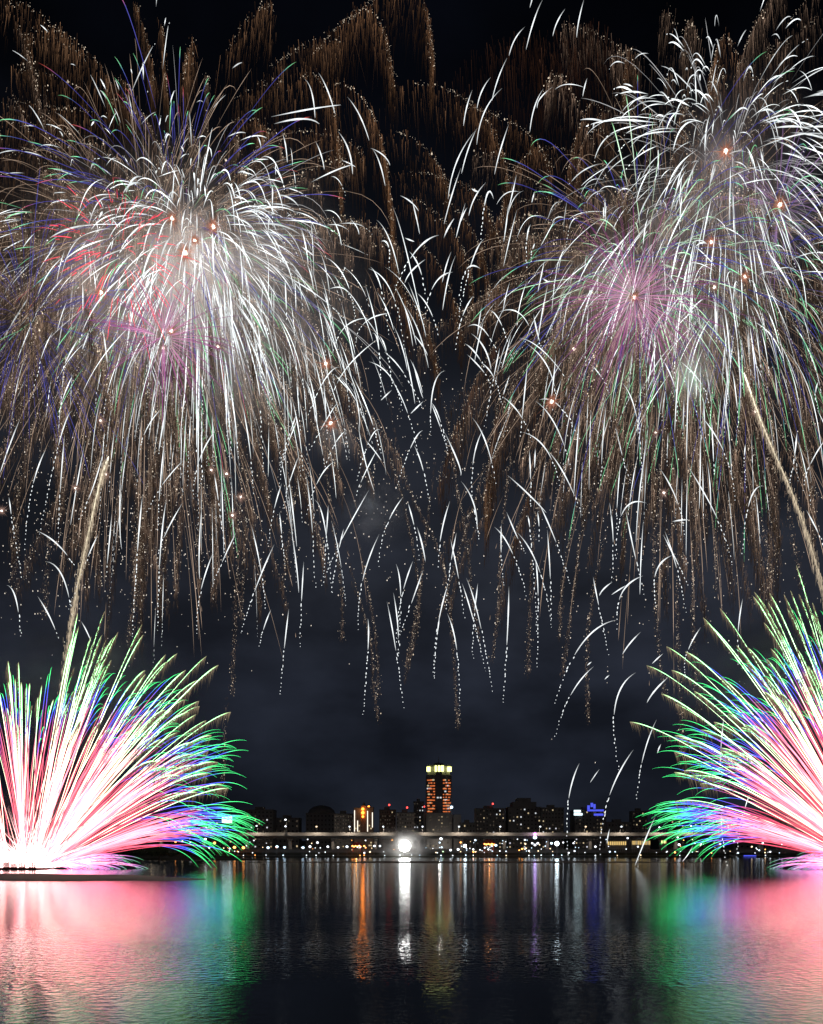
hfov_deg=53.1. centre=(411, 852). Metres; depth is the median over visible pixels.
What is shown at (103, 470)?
rising comet
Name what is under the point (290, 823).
office block
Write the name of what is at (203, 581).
falling star
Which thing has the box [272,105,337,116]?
falling star
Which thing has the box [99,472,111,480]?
shell flash
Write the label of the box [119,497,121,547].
falling star
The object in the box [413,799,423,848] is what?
apartment block
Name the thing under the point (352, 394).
falling star
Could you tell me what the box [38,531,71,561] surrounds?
falling star
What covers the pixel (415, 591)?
falling star
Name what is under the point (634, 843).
riverside arcade
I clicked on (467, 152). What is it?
falling star
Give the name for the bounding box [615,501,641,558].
falling star
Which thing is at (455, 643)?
falling star
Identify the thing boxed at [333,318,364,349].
falling star
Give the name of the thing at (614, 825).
office block
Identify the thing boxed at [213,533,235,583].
falling star
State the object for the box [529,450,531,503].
falling star
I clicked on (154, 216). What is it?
red burst
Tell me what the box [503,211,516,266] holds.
falling star
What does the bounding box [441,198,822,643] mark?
brocade burst
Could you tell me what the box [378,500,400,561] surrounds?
falling star
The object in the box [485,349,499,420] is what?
falling star
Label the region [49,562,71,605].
falling star
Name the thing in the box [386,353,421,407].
falling star
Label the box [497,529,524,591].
falling star
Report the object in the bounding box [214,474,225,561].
falling star
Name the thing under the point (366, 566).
falling star
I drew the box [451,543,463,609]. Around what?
falling star
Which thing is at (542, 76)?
brocade burst
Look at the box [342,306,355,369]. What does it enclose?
falling star
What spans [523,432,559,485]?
falling star
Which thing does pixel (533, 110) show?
falling star
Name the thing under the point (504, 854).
bank
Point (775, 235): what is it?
purple burst
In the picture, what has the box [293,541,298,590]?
falling star
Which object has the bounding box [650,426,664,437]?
shell flash
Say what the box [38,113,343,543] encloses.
willow burst
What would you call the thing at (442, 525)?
falling star
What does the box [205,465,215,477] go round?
shell flash
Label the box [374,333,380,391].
falling star
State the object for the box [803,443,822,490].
falling star
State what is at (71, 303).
blue burst
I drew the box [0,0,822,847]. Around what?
sky
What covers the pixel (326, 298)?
willow burst
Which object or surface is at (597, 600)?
falling star
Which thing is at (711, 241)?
shell flash
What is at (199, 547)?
falling star
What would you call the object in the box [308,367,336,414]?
falling star
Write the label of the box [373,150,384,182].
falling star
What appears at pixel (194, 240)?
shell flash
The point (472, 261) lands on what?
falling star
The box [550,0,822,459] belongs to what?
willow burst
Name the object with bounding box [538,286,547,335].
falling star
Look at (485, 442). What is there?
falling star
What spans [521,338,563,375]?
falling star
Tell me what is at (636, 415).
falling star
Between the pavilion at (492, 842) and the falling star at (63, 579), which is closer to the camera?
the falling star at (63, 579)
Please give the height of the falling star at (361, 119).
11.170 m
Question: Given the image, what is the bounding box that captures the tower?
[424,757,460,848]
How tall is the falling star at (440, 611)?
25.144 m
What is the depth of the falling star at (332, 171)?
236.31 m
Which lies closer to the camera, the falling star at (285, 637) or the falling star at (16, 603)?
the falling star at (285, 637)
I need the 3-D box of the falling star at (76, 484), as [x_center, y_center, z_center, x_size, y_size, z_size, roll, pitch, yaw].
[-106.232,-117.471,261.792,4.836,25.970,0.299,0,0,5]
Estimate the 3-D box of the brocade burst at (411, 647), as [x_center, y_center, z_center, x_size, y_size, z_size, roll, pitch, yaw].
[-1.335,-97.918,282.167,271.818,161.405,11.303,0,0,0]
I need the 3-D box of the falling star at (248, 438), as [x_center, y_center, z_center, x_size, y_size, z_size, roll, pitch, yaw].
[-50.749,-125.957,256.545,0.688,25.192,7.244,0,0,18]
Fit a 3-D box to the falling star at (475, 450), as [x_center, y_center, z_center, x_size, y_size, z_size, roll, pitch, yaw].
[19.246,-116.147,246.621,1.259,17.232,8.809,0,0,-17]
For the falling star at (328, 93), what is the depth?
233.19 m
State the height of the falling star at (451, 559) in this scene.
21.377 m
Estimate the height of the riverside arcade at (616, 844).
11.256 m
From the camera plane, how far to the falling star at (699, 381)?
257.62 m
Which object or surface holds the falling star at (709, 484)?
on the willow burst at (675, 419)
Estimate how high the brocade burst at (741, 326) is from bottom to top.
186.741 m
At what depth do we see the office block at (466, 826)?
990.00 m
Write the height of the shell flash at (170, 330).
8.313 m
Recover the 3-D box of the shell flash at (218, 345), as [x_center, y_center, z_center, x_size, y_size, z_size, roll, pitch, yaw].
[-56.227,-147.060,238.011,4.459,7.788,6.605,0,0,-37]
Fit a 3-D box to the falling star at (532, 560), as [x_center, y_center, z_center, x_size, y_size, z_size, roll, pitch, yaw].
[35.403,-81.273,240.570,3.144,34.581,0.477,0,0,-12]
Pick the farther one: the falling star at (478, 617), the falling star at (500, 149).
the falling star at (478, 617)
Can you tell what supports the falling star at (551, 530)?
on the brocade burst at (742, 508)
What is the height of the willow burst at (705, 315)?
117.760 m
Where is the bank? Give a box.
[9,853,822,856]
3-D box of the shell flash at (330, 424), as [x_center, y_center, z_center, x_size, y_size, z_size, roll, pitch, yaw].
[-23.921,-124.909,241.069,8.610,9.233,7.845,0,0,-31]
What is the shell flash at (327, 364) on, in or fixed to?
on the willow burst at (326, 298)
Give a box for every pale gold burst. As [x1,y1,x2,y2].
[384,19,822,733]
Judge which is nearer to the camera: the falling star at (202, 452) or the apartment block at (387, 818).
the falling star at (202, 452)
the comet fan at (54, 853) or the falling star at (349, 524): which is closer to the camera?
the comet fan at (54, 853)
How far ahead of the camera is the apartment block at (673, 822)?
1000.00 m
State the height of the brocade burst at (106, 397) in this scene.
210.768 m
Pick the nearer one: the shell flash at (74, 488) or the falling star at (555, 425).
the shell flash at (74, 488)
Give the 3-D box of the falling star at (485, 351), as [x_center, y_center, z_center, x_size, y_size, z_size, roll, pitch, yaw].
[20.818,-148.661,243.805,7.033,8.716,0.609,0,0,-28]
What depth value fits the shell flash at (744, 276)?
241.25 m
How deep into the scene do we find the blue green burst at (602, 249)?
262.83 m
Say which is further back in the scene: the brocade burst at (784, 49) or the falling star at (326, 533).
the brocade burst at (784, 49)
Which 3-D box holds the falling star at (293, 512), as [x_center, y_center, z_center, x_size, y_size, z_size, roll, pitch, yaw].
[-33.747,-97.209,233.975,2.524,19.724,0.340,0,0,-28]
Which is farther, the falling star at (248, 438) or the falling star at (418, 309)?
the falling star at (248, 438)
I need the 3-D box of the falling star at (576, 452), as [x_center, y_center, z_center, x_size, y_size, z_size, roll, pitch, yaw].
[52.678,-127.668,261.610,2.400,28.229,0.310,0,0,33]
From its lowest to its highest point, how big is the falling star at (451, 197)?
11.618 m
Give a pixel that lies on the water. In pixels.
(733, 940)
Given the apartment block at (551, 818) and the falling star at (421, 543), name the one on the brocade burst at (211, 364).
the falling star at (421, 543)
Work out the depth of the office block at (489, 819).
1000.00 m
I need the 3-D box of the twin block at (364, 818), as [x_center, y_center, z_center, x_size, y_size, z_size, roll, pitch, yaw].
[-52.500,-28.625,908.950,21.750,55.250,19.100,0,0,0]
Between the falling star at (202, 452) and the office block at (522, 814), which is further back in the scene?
the office block at (522, 814)
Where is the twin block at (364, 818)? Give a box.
[354,802,373,848]
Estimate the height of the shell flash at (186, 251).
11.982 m
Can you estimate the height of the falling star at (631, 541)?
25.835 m
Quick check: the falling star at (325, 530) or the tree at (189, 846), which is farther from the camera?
the tree at (189, 846)
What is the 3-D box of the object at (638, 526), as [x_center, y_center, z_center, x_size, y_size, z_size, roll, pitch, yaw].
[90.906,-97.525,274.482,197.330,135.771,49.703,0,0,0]
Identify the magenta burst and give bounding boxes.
[78,262,245,420]
[524,190,764,402]
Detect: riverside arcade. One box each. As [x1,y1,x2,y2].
[604,840,626,851]
[628,839,651,851]
[658,839,666,851]
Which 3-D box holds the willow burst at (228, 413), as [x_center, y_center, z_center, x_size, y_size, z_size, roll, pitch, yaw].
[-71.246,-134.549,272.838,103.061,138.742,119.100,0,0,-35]
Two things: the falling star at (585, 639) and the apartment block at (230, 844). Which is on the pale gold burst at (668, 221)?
the falling star at (585, 639)
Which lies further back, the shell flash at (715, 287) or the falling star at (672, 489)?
the falling star at (672, 489)
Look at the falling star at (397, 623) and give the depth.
246.73 m
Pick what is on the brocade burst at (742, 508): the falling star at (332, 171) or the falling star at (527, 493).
the falling star at (527, 493)
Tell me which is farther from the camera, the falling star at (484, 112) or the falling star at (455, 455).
the falling star at (455, 455)
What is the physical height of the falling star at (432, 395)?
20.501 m
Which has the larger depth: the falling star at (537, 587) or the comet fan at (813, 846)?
the falling star at (537, 587)
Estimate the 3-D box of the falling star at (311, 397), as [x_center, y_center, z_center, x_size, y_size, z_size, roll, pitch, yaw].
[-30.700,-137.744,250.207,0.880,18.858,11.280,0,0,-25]
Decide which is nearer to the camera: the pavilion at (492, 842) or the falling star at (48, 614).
the falling star at (48, 614)
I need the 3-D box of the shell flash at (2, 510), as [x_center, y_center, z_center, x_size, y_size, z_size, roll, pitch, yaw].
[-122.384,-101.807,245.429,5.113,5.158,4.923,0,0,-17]
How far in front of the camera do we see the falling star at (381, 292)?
229.64 m
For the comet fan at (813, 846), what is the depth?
199.25 m
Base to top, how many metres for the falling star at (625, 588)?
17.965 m
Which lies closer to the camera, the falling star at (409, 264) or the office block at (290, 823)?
the falling star at (409, 264)
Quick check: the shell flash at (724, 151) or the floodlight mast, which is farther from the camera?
the floodlight mast
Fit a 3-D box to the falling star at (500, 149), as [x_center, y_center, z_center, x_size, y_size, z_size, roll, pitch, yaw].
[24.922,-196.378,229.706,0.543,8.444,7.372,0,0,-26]
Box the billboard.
[222,816,232,830]
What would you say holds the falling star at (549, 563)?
on the brocade burst at (742, 508)
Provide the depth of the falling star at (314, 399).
235.19 m
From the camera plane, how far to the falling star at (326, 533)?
235.62 m
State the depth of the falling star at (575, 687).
255.00 m
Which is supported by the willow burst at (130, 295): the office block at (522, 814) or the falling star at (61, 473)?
the falling star at (61, 473)
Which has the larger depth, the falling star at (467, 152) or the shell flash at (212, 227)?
the shell flash at (212, 227)
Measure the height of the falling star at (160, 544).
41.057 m
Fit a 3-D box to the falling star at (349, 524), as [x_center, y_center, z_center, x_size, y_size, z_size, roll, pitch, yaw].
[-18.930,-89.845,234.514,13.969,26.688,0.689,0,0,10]
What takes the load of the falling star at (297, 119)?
on the willow burst at (326, 298)
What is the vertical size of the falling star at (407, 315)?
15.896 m
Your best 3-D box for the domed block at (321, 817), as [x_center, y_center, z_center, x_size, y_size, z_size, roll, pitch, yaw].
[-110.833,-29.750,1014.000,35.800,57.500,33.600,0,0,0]
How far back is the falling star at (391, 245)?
241.46 m
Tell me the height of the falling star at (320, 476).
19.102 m
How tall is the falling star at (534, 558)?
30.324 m
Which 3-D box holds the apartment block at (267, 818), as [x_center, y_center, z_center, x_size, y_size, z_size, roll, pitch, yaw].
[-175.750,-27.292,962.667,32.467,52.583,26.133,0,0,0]
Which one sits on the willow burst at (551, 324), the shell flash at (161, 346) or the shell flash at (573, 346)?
the shell flash at (573, 346)
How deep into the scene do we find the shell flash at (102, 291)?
245.35 m
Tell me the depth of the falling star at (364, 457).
231.18 m
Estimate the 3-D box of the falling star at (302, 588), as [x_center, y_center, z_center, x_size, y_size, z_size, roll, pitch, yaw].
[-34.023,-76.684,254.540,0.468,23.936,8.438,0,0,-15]
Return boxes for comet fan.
[0,612,261,868]
[630,565,822,869]
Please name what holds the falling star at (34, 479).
on the willow burst at (228, 413)
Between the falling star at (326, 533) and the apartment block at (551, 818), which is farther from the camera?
the apartment block at (551, 818)
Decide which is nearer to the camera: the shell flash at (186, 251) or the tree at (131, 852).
the shell flash at (186, 251)
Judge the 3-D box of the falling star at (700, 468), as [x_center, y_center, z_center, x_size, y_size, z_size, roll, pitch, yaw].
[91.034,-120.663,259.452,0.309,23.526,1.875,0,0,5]
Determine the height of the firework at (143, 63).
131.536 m
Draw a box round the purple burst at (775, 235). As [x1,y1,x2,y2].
[681,119,822,316]
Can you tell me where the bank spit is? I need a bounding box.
[8,855,281,859]
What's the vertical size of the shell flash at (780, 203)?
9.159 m
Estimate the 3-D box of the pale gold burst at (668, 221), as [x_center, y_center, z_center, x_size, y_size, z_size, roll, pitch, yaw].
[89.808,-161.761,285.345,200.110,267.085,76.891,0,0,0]
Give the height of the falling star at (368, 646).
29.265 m
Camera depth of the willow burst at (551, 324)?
273.98 m
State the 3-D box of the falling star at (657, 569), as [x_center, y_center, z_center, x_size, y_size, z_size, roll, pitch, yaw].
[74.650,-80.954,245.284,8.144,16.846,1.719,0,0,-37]
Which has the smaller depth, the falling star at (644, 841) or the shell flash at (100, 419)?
the falling star at (644, 841)
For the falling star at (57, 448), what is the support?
on the willow burst at (130, 295)
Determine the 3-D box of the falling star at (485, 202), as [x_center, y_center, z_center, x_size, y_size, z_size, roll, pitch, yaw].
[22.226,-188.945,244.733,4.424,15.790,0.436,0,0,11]
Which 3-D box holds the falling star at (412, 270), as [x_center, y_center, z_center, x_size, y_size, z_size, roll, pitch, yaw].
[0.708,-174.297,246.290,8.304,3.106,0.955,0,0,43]
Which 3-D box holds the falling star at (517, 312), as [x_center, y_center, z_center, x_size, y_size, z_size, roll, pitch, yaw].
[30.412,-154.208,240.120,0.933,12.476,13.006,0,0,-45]
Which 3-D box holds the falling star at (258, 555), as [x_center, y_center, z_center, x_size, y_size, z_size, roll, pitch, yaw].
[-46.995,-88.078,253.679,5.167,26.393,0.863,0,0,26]
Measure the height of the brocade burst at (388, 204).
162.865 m
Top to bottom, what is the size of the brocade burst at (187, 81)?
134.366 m
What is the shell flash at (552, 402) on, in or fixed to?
on the willow burst at (551, 324)
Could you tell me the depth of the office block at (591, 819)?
1000.00 m
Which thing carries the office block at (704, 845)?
on the bank
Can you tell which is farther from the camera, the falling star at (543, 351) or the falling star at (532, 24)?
the falling star at (543, 351)
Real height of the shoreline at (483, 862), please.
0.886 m
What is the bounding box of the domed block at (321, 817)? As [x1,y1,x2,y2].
[306,805,335,848]
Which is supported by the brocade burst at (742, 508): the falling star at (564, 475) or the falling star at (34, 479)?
the falling star at (564, 475)
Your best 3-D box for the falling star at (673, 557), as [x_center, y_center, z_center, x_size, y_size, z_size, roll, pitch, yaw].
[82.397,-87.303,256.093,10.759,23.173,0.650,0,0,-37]
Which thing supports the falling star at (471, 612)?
on the pale gold burst at (668, 221)
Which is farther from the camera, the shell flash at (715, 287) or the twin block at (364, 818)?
the twin block at (364, 818)
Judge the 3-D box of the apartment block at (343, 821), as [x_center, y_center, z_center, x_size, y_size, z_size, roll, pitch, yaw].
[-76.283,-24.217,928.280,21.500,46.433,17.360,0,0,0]
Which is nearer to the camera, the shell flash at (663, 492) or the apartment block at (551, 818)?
the shell flash at (663, 492)
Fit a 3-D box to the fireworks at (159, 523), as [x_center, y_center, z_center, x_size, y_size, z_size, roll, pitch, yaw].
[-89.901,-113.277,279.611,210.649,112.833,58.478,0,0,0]
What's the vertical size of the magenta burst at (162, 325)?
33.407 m
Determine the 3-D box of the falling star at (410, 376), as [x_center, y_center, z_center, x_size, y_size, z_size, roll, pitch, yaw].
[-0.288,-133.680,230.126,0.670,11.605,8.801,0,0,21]
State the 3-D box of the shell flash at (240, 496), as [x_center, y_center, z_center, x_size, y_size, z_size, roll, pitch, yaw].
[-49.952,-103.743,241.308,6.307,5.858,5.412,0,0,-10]
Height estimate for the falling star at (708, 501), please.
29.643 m
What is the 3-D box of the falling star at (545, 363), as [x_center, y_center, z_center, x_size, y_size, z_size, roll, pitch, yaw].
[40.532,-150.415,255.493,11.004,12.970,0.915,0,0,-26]
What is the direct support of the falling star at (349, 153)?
on the willow burst at (326, 298)
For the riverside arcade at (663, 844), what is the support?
on the bank
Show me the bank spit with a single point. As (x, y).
(172, 858)
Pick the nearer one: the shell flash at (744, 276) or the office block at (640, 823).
the shell flash at (744, 276)
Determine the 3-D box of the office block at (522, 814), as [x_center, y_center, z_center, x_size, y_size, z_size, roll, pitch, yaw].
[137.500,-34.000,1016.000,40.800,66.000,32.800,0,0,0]
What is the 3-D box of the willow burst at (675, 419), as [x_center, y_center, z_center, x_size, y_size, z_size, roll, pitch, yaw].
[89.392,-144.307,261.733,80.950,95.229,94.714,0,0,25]
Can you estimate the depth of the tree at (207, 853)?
436.34 m
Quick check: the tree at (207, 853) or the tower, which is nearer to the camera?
the tree at (207, 853)
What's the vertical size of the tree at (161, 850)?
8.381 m
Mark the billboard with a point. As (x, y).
(226, 821)
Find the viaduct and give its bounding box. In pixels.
[0,832,822,848]
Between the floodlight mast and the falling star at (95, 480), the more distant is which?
the floodlight mast
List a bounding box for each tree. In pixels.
[120,844,143,856]
[135,846,174,859]
[168,842,203,859]
[192,849,216,859]
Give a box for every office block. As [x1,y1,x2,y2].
[277,815,301,848]
[459,820,474,848]
[474,803,504,848]
[505,798,540,848]
[569,803,606,848]
[605,819,631,848]
[629,808,647,831]
[687,810,718,848]
[721,813,788,848]
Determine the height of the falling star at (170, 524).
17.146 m
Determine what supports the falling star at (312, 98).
on the willow burst at (326, 298)
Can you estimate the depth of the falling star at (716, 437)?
242.70 m
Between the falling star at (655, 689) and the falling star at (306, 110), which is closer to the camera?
the falling star at (655, 689)
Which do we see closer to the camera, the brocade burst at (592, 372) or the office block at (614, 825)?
the brocade burst at (592, 372)
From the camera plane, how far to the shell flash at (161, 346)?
239.37 m
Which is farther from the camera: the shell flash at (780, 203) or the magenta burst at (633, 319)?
the shell flash at (780, 203)
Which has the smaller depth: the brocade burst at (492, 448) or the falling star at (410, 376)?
the falling star at (410, 376)
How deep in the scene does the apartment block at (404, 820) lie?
940.00 m
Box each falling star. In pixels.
[0,422,18,471]
[7,585,21,635]
[24,452,44,549]
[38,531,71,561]
[38,597,58,637]
[41,413,69,519]
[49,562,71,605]
[58,435,64,541]
[70,444,84,524]
[82,451,103,511]
[107,516,111,561]
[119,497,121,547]
[132,496,142,636]
[157,499,166,630]
[158,504,181,553]
[193,431,214,494]
[196,556,211,625]
[199,519,200,578]
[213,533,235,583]
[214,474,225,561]
[241,548,272,631]
[242,404,253,493]
[251,525,264,601]
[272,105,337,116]
[275,118,317,123]
[280,611,288,690]
[288,475,296,545]
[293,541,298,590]
[299,564,303,646]
[304,379,314,415]
[307,82,314,113]
[307,462,333,509]
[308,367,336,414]
[308,372,316,421]
[312,165,349,181]
[315,500,331,591]
[319,74,334,111]
[321,492,367,585]
[323,512,327,576]
[332,338,378,398]
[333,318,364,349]
[339,133,352,173]
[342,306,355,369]
[342,380,365,422]
[349,99,368,138]
[352,383,359,425]
[355,313,388,345]
[358,426,372,486]
[358,535,378,629]
[364,622,368,703]
[366,288,378,341]
[371,269,403,344]
[371,362,401,401]
[372,268,388,330]
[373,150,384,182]
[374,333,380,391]
[377,220,398,271]
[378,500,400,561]
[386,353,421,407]
[387,603,402,697]
[393,593,399,655]
[394,211,420,313]
[394,285,415,341]
[394,327,406,366]
[395,235,437,289]
[396,564,411,641]
[396,565,400,626]
[402,571,422,627]
[404,348,414,401]
[405,260,423,281]
[409,285,425,335]
[417,528,424,557]
[423,272,450,318]
[430,375,438,424]
[434,585,447,655]
[438,502,449,561]
[443,260,453,305]
[444,171,459,222]
[446,436,460,471]
[446,536,455,605]
[448,135,471,196]
[448,616,459,700]
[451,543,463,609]
[459,265,478,316]
[460,239,483,305]
[461,133,474,173]
[462,584,483,663]
[464,485,476,519]
[466,578,492,691]
[471,434,480,482]
[472,334,490,367]
[472,585,477,647]
[474,420,494,477]
[477,89,500,139]
[481,191,493,230]
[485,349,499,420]
[495,127,507,170]
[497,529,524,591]
[500,309,530,329]
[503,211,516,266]
[503,594,508,695]
[510,477,544,510]
[520,363,527,435]
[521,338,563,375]
[521,537,550,620]
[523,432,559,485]
[526,1,541,47]
[527,344,555,393]
[528,517,536,631]
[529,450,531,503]
[530,91,541,128]
[535,560,538,653]
[537,402,570,468]
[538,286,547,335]
[538,502,565,568]
[547,531,551,618]
[548,451,584,520]
[551,356,555,394]
[554,667,592,736]
[559,620,614,687]
[566,767,577,845]
[574,407,580,487]
[593,578,607,649]
[600,752,631,854]
[613,673,634,769]
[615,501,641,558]
[617,576,641,612]
[623,384,641,487]
[626,513,642,589]
[635,820,653,864]
[636,723,654,798]
[647,678,666,701]
[654,556,669,602]
[660,469,684,534]
[665,533,683,599]
[680,361,710,423]
[690,470,731,561]
[699,433,700,505]
[701,416,733,484]
[707,463,710,500]
[737,599,742,650]
[743,486,759,544]
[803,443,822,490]
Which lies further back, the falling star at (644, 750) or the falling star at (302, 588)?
the falling star at (302, 588)
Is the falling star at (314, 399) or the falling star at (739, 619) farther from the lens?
the falling star at (314, 399)
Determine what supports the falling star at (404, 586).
on the pale gold burst at (668, 221)
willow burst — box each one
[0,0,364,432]
[12,197,416,659]
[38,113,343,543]
[258,137,428,510]
[479,124,606,491]
[544,274,822,578]
[549,113,822,468]
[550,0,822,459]
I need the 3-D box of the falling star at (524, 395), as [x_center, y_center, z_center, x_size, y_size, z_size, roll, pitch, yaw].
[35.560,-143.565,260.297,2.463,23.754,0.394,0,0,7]
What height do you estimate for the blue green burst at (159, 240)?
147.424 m
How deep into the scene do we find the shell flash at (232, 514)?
244.27 m
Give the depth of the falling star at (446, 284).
262.01 m
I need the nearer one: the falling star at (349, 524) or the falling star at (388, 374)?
the falling star at (349, 524)
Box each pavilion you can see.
[352,842,361,851]
[483,840,494,851]
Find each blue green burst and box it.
[0,1,349,547]
[470,52,813,535]
[577,112,822,546]
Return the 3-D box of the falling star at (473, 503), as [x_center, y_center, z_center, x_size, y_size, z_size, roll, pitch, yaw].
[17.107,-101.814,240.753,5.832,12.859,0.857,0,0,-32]
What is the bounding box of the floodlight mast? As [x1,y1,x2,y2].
[398,840,410,854]
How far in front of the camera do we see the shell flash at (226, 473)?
241.30 m
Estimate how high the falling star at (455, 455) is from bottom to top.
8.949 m
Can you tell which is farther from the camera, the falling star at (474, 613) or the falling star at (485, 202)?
the falling star at (485, 202)
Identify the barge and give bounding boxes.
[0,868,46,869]
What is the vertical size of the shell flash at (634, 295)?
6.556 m
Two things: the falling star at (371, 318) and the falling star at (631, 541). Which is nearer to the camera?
the falling star at (631, 541)
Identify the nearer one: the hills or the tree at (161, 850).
the tree at (161, 850)
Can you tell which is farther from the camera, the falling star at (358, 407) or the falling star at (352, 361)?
the falling star at (352, 361)
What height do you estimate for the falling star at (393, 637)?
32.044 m
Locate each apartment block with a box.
[206,817,242,848]
[245,807,276,848]
[334,811,353,848]
[379,804,395,848]
[396,807,414,848]
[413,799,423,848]
[540,805,563,848]
[667,812,684,848]
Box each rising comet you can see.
[53,456,109,741]
[742,373,822,600]
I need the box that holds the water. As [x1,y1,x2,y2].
[0,857,822,1023]
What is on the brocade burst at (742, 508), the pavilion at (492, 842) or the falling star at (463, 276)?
the falling star at (463, 276)
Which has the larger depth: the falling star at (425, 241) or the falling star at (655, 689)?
the falling star at (425, 241)
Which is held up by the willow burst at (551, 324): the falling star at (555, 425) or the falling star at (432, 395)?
the falling star at (555, 425)
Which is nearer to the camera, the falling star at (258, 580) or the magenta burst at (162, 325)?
the magenta burst at (162, 325)
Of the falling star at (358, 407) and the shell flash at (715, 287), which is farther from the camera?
the falling star at (358, 407)
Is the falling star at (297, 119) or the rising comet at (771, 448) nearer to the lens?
the rising comet at (771, 448)
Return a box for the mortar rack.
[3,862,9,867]
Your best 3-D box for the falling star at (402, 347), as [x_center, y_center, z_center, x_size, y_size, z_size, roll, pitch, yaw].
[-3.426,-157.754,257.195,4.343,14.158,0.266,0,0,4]
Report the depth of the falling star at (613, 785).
233.52 m
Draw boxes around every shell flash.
[0,505,7,514]
[68,483,80,493]
[87,281,110,300]
[94,414,107,434]
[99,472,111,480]
[154,331,168,359]
[161,315,184,344]
[164,207,179,230]
[168,221,204,268]
[185,229,213,255]
[200,211,225,239]
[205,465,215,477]
[211,330,225,353]
[221,463,234,486]
[226,509,239,532]
[233,490,249,502]
[315,354,332,373]
[318,412,339,434]
[541,383,573,410]
[567,341,583,361]
[625,288,642,308]
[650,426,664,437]
[658,488,668,500]
[701,232,724,253]
[705,137,735,163]
[706,273,726,295]
[738,265,751,287]
[767,186,794,215]
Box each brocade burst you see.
[0,0,365,336]
[0,29,298,628]
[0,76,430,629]
[0,230,344,701]
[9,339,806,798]
[276,0,553,407]
[416,72,822,604]
[438,29,752,583]
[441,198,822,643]
[451,18,635,209]
[550,104,822,622]
[560,0,822,282]
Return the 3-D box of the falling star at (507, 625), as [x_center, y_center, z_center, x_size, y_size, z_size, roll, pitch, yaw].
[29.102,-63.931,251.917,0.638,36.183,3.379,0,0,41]
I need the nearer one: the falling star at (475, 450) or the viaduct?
the falling star at (475, 450)
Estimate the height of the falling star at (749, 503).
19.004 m
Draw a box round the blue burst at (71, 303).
[0,171,153,482]
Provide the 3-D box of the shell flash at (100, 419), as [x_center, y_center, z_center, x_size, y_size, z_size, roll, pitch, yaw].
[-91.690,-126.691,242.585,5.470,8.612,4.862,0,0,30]
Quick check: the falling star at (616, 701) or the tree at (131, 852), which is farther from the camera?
the tree at (131, 852)
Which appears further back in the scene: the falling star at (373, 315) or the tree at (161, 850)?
the tree at (161, 850)
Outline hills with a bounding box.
[6,839,820,848]
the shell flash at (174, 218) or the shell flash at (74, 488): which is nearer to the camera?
the shell flash at (74, 488)
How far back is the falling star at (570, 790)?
247.51 m
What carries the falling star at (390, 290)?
on the willow burst at (326, 298)
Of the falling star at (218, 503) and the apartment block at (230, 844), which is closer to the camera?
the falling star at (218, 503)
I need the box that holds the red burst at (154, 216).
[42,180,201,362]
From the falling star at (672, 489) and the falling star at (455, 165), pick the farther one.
the falling star at (672, 489)
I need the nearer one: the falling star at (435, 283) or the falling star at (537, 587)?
the falling star at (537, 587)
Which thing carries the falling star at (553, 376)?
on the willow burst at (551, 324)
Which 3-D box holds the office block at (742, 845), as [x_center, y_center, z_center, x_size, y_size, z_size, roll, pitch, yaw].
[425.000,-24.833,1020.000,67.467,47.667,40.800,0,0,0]
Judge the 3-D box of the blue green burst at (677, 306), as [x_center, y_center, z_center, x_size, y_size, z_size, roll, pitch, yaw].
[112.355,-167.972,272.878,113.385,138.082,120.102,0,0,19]
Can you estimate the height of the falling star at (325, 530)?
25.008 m
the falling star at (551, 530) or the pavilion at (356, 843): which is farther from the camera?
the pavilion at (356, 843)
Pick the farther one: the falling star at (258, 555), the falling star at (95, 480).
the falling star at (258, 555)
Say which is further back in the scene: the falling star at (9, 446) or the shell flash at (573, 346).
the falling star at (9, 446)

